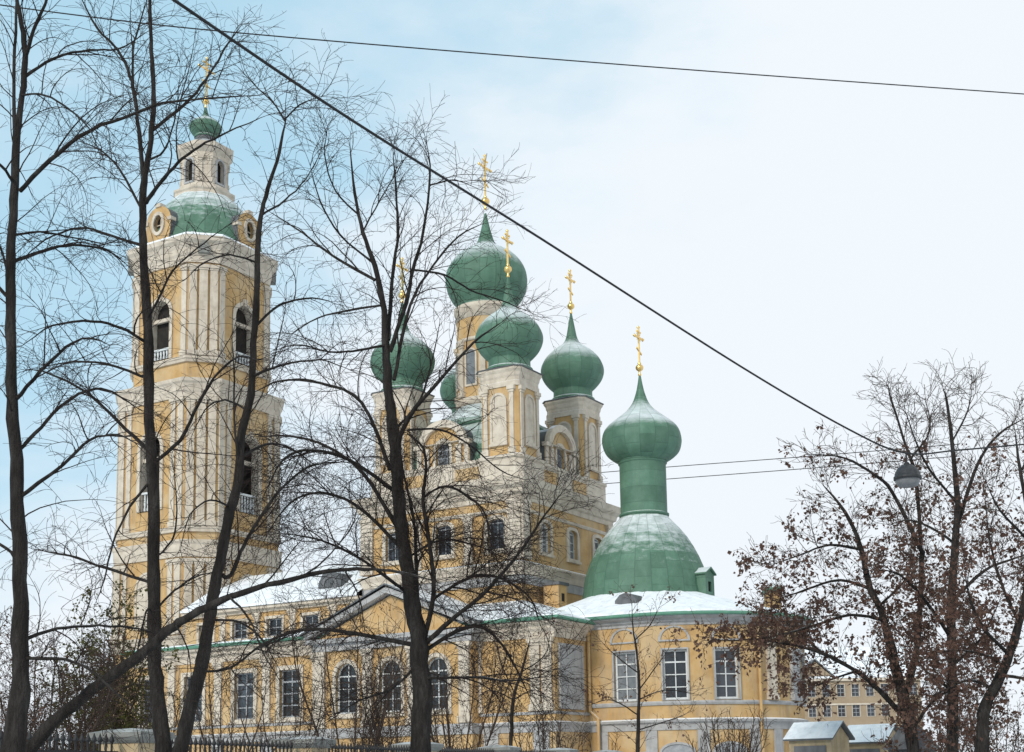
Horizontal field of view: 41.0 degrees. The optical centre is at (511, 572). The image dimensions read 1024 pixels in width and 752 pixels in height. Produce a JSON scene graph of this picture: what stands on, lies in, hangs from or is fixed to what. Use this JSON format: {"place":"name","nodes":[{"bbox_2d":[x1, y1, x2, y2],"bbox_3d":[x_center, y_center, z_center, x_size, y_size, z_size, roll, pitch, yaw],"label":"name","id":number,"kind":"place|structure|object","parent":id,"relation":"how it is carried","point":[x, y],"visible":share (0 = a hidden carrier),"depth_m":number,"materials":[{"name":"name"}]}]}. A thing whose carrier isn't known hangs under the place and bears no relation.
{"place":"outdoors","nodes":[
{"label":"outdoors","id":0,"kind":"place"},
{"bbox_2d":[110,57,810,751],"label":"church","id":1,"kind":"structure","parent":0,"point":[642,543],"depth_m":69.52,"materials":[{"name":"paint"}]},
{"bbox_2d":[0,4,1023,94],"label":"overhead wire","id":2,"kind":"object","parent":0,"point":[531,57],"visible":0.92,"depth_m":27.19,"materials":[{"name":"black metal"}]},
{"bbox_2d":[0,0,1023,751],"label":"sky","id":3,"kind":"structure","parent":0,"point":[810,233],"materials":[{"name":"blue"}]},
{"bbox_2d":[172,0,1023,454],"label":"cable","id":4,"kind":"object","parent":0,"point":[180,4],"visible":0.99,"depth_m":21.54,"materials":[{"name":"black metal"}]},
{"bbox_2d":[893,453,921,487],"bbox_3d":[8.247,-2.152,28.599,0.582,0.725,0.582,-1,-8,0],"label":"hanging lamp","id":5,"kind":"object","parent":4,"relation":"hanging from","point":[907,474],"visible":1,"depth_m":28.40,"materials":[{"name":"black metal"}]},
{"bbox_2d":[762,584,780,609],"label":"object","id":6,"kind":"structure","parent":0,"point":[769,596],"depth_m":89.42,"materials":[{"name":"paint"}]},
{"bbox_2d":[601,444,956,472],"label":"overhead wire","id":7,"kind":"object","parent":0,"point":[777,458],"visible":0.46,"depth_m":101.49,"materials":[{"name":"grey metal"}]},
{"bbox_2d":[605,456,958,483],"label":"overhead wire","id":8,"kind":"object","parent":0,"point":[780,470],"visible":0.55,"depth_m":101.22,"materials":[{"name":"grey metal"}]},
{"bbox_2d":[805,647,922,728],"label":"house","id":9,"kind":"structure","parent":0,"point":[851,706],"depth_m":239.30,"materials":[{"name":"yellow paint"}]},
{"bbox_2d":[807,684,815,696],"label":"window","id":10,"kind":"structure","parent":9,"relation":"in","point":[810,692],"depth_m":239.60,"materials":[{"name":"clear glass"}]},
{"bbox_2d":[808,706,816,716],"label":"window","id":11,"kind":"structure","parent":9,"relation":"in","point":[811,713],"depth_m":239.07,"materials":[{"name":"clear glass"}]},
{"bbox_2d":[822,684,830,696],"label":"window","id":12,"kind":"structure","parent":9,"relation":"in","point":[828,684],"depth_m":239.60,"materials":[{"name":"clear glass"}]},
{"bbox_2d":[823,705,831,716],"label":"window","id":13,"kind":"structure","parent":9,"relation":"in","point":[829,713],"depth_m":239.07,"materials":[{"name":"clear glass"}]},
{"bbox_2d":[836,684,844,696],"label":"window","id":14,"kind":"structure","parent":9,"relation":"in","point":[840,689],"depth_m":239.60,"materials":[{"name":"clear glass"}]},
{"bbox_2d":[837,705,845,716],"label":"window","id":15,"kind":"structure","parent":9,"relation":"in","point":[841,709],"depth_m":239.07,"materials":[{"name":"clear glass"}]},
{"bbox_2d":[851,684,859,696],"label":"window","id":16,"kind":"structure","parent":9,"relation":"in","point":[854,693],"depth_m":239.60,"materials":[{"name":"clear glass"}]},
{"bbox_2d":[852,705,860,716],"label":"window","id":17,"kind":"structure","parent":9,"relation":"in","point":[856,709],"depth_m":239.07,"materials":[{"name":"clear glass"}]},
{"bbox_2d":[865,683,874,695],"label":"window","id":18,"kind":"structure","parent":9,"relation":"in","point":[869,690],"depth_m":239.60,"materials":[{"name":"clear glass"}]},
{"bbox_2d":[866,705,875,716],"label":"window","id":19,"kind":"structure","parent":9,"relation":"in","point":[870,709],"depth_m":239.13,"materials":[{"name":"grey glass"}]},
{"bbox_2d":[880,683,888,695],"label":"window","id":20,"kind":"structure","parent":9,"relation":"in","point":[881,684],"depth_m":239.66,"materials":[{"name":"white glass"}]},
{"bbox_2d":[881,704,889,715],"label":"window","id":21,"kind":"structure","parent":9,"relation":"in","point":[881,704],"depth_m":239.07,"materials":[{"name":"grey glass"}]},
{"bbox_2d":[910,683,917,695],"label":"window","id":22,"kind":"structure","parent":9,"relation":"in","point":[913,687],"depth_m":239.60,"materials":[{"name":"grey glass"}]},
{"label":"ground","id":23,"kind":"structure","parent":0,"visible":0},
{"bbox_2d":[0,658,60,731],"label":"shrub","id":24,"kind":"object","parent":23,"relation":"on","point":[31,686],"visible":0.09,"depth_m":40.92,"materials":[{"name":"brown plant"}]},
{"bbox_2d":[0,605,143,750],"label":"shrub","id":25,"kind":"object","parent":23,"relation":"on","point":[84,729],"visible":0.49,"depth_m":33.25,"materials":[{"name":"brown plant"}]},
{"bbox_2d":[8,580,183,750],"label":"shrub","id":26,"kind":"object","parent":23,"relation":"on","point":[126,718],"visible":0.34,"depth_m":42.03,"materials":[{"name":"brown plant"}]},
{"bbox_2d":[84,665,195,745],"bbox_3d":[-12.505,5.627,45.413,4.100,5.748,3.737,-1,-8,0],"label":"shrub","id":27,"kind":"object","parent":23,"relation":"on","point":[148,702],"visible":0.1,"depth_m":45.54,"materials":[{"name":"brown plant"}]},
{"bbox_2d":[0,0,319,751],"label":"bare tree","id":28,"kind":"object","parent":23,"relation":"on","point":[154,553],"visible":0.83,"depth_m":17.97,"materials":[{"name":"black plant"}]},
{"bbox_2d":[0,0,328,751],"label":"bare tree","id":29,"kind":"object","parent":23,"relation":"on","point":[15,731],"visible":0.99,"depth_m":15.30,"materials":[{"name":"black plant"}]},
{"bbox_2d":[164,648,294,751],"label":"shrub","id":30,"kind":"object","parent":23,"relation":"on","point":[220,734],"visible":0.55,"depth_m":38.15,"materials":[{"name":"brown plant"}]},
{"bbox_2d":[26,448,476,751],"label":"bare tree","id":31,"kind":"object","parent":23,"relation":"on","point":[35,742],"visible":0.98,"depth_m":15.64,"materials":[{"name":"brown plant"}]},
{"bbox_2d":[125,12,420,751],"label":"bare tree","id":32,"kind":"object","parent":23,"relation":"on","point":[183,737],"visible":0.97,"depth_m":17.58,"materials":[{"name":"brown plant"}]},
{"bbox_2d":[225,669,348,751],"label":"shrub","id":33,"kind":"object","parent":23,"relation":"on","point":[261,732],"visible":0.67,"depth_m":35.60,"materials":[{"name":"brown plant"}]},
{"bbox_2d":[0,728,621,751],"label":"churchyard fence","id":34,"kind":"object","parent":23,"relation":"on","point":[97,737],"visible":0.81,"depth_m":23.31,"materials":[{"name":"metal"}]},
{"bbox_2d":[269,579,435,751],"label":"shrub","id":35,"kind":"object","parent":23,"relation":"on","point":[378,736],"visible":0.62,"depth_m":35.42,"materials":[{"name":"brown plant"}]},
{"bbox_2d":[342,639,452,751],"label":"shrub","id":36,"kind":"object","parent":23,"relation":"on","point":[397,739],"visible":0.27,"depth_m":39.46,"materials":[{"name":"brown plant"}]},
{"bbox_2d":[187,73,624,751],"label":"bare tree","id":37,"kind":"object","parent":23,"relation":"on","point":[401,485],"visible":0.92,"depth_m":25.09,"materials":[{"name":"black plant"}]},
{"bbox_2d":[380,607,537,749],"bbox_3d":[-1.583,3.956,36.557,4.568,6.104,3.362,-6,-10,33],"label":"shrub","id":38,"kind":"object","parent":23,"relation":"on","point":[445,736],"visible":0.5,"depth_m":36.65,"materials":[{"name":"brown plant"}]},
{"bbox_2d":[448,613,574,745],"bbox_3d":[0.208,4.579,43.484,4.553,7.034,1.661,6,-11,-40],"label":"sapling","id":39,"kind":"object","parent":23,"relation":"on","point":[512,727],"visible":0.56,"depth_m":43.80,"materials":[{"name":"brown plant"}]},
{"bbox_2d":[497,703,589,750],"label":"shrub","id":40,"kind":"object","parent":23,"relation":"on","point":[556,740],"visible":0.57,"depth_m":45.41,"materials":[{"name":"brown plant"}]},
{"bbox_2d":[549,728,619,751],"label":"shrub","id":41,"kind":"object","parent":23,"relation":"on","point":[615,746],"visible":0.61,"depth_m":49.39,"materials":[{"name":"brown plant"}]},
{"bbox_2d":[572,583,709,751],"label":"sapling","id":42,"kind":"object","parent":23,"relation":"on","point":[637,739],"visible":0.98,"depth_m":48.00,"materials":[{"name":"brown plant"}]},
{"bbox_2d":[684,699,775,751],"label":"shrub","id":43,"kind":"object","parent":23,"relation":"on","point":[733,745],"visible":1,"depth_m":51.46,"materials":[{"name":"brown plant"}]},
{"bbox_2d":[783,721,854,751],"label":"stall","id":44,"kind":"object","parent":23,"relation":"on","point":[831,736],"visible":1,"depth_m":44.27,"materials":[{"name":"paint"}]},
{"bbox_2d":[670,357,1003,751],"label":"leafy tree","id":45,"kind":"object","parent":23,"relation":"on","point":[776,633],"visible":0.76,"depth_m":41.91,"materials":[{"name":"brown plant"}]},
{"bbox_2d":[848,723,897,751],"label":"stall","id":46,"kind":"object","parent":23,"relation":"on","point":[860,743],"visible":0.54,"depth_m":46.19,"materials":[{"name":"paint"}]},
{"bbox_2d":[883,725,938,751],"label":"booth","id":47,"kind":"object","parent":23,"relation":"on","point":[899,736],"visible":0.43,"depth_m":42.36,"materials":[{"name":"grey metal"}]},
{"bbox_2d":[867,678,985,751],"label":"shrub","id":48,"kind":"object","parent":23,"relation":"on","point":[888,712],"visible":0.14,"depth_m":59.47,"materials":[{"name":"brown plant"}]},
{"bbox_2d":[846,349,1023,751],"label":"leafy tree","id":49,"kind":"object","parent":23,"relation":"on","point":[953,728],"visible":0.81,"depth_m":38.35,"materials":[{"name":"brown plant"}]},
{"bbox_2d":[889,387,1023,751],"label":"leafy tree","id":50,"kind":"object","parent":23,"relation":"on","point":[980,733],"visible":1,"depth_m":34.03,"materials":[{"name":"brown plant"}]},
{"bbox_2d":[930,666,1023,751],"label":"shrub","id":51,"kind":"object","parent":23,"relation":"on","point":[1018,734],"visible":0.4,"depth_m":54.50,"materials":[{"name":"brown plant"}]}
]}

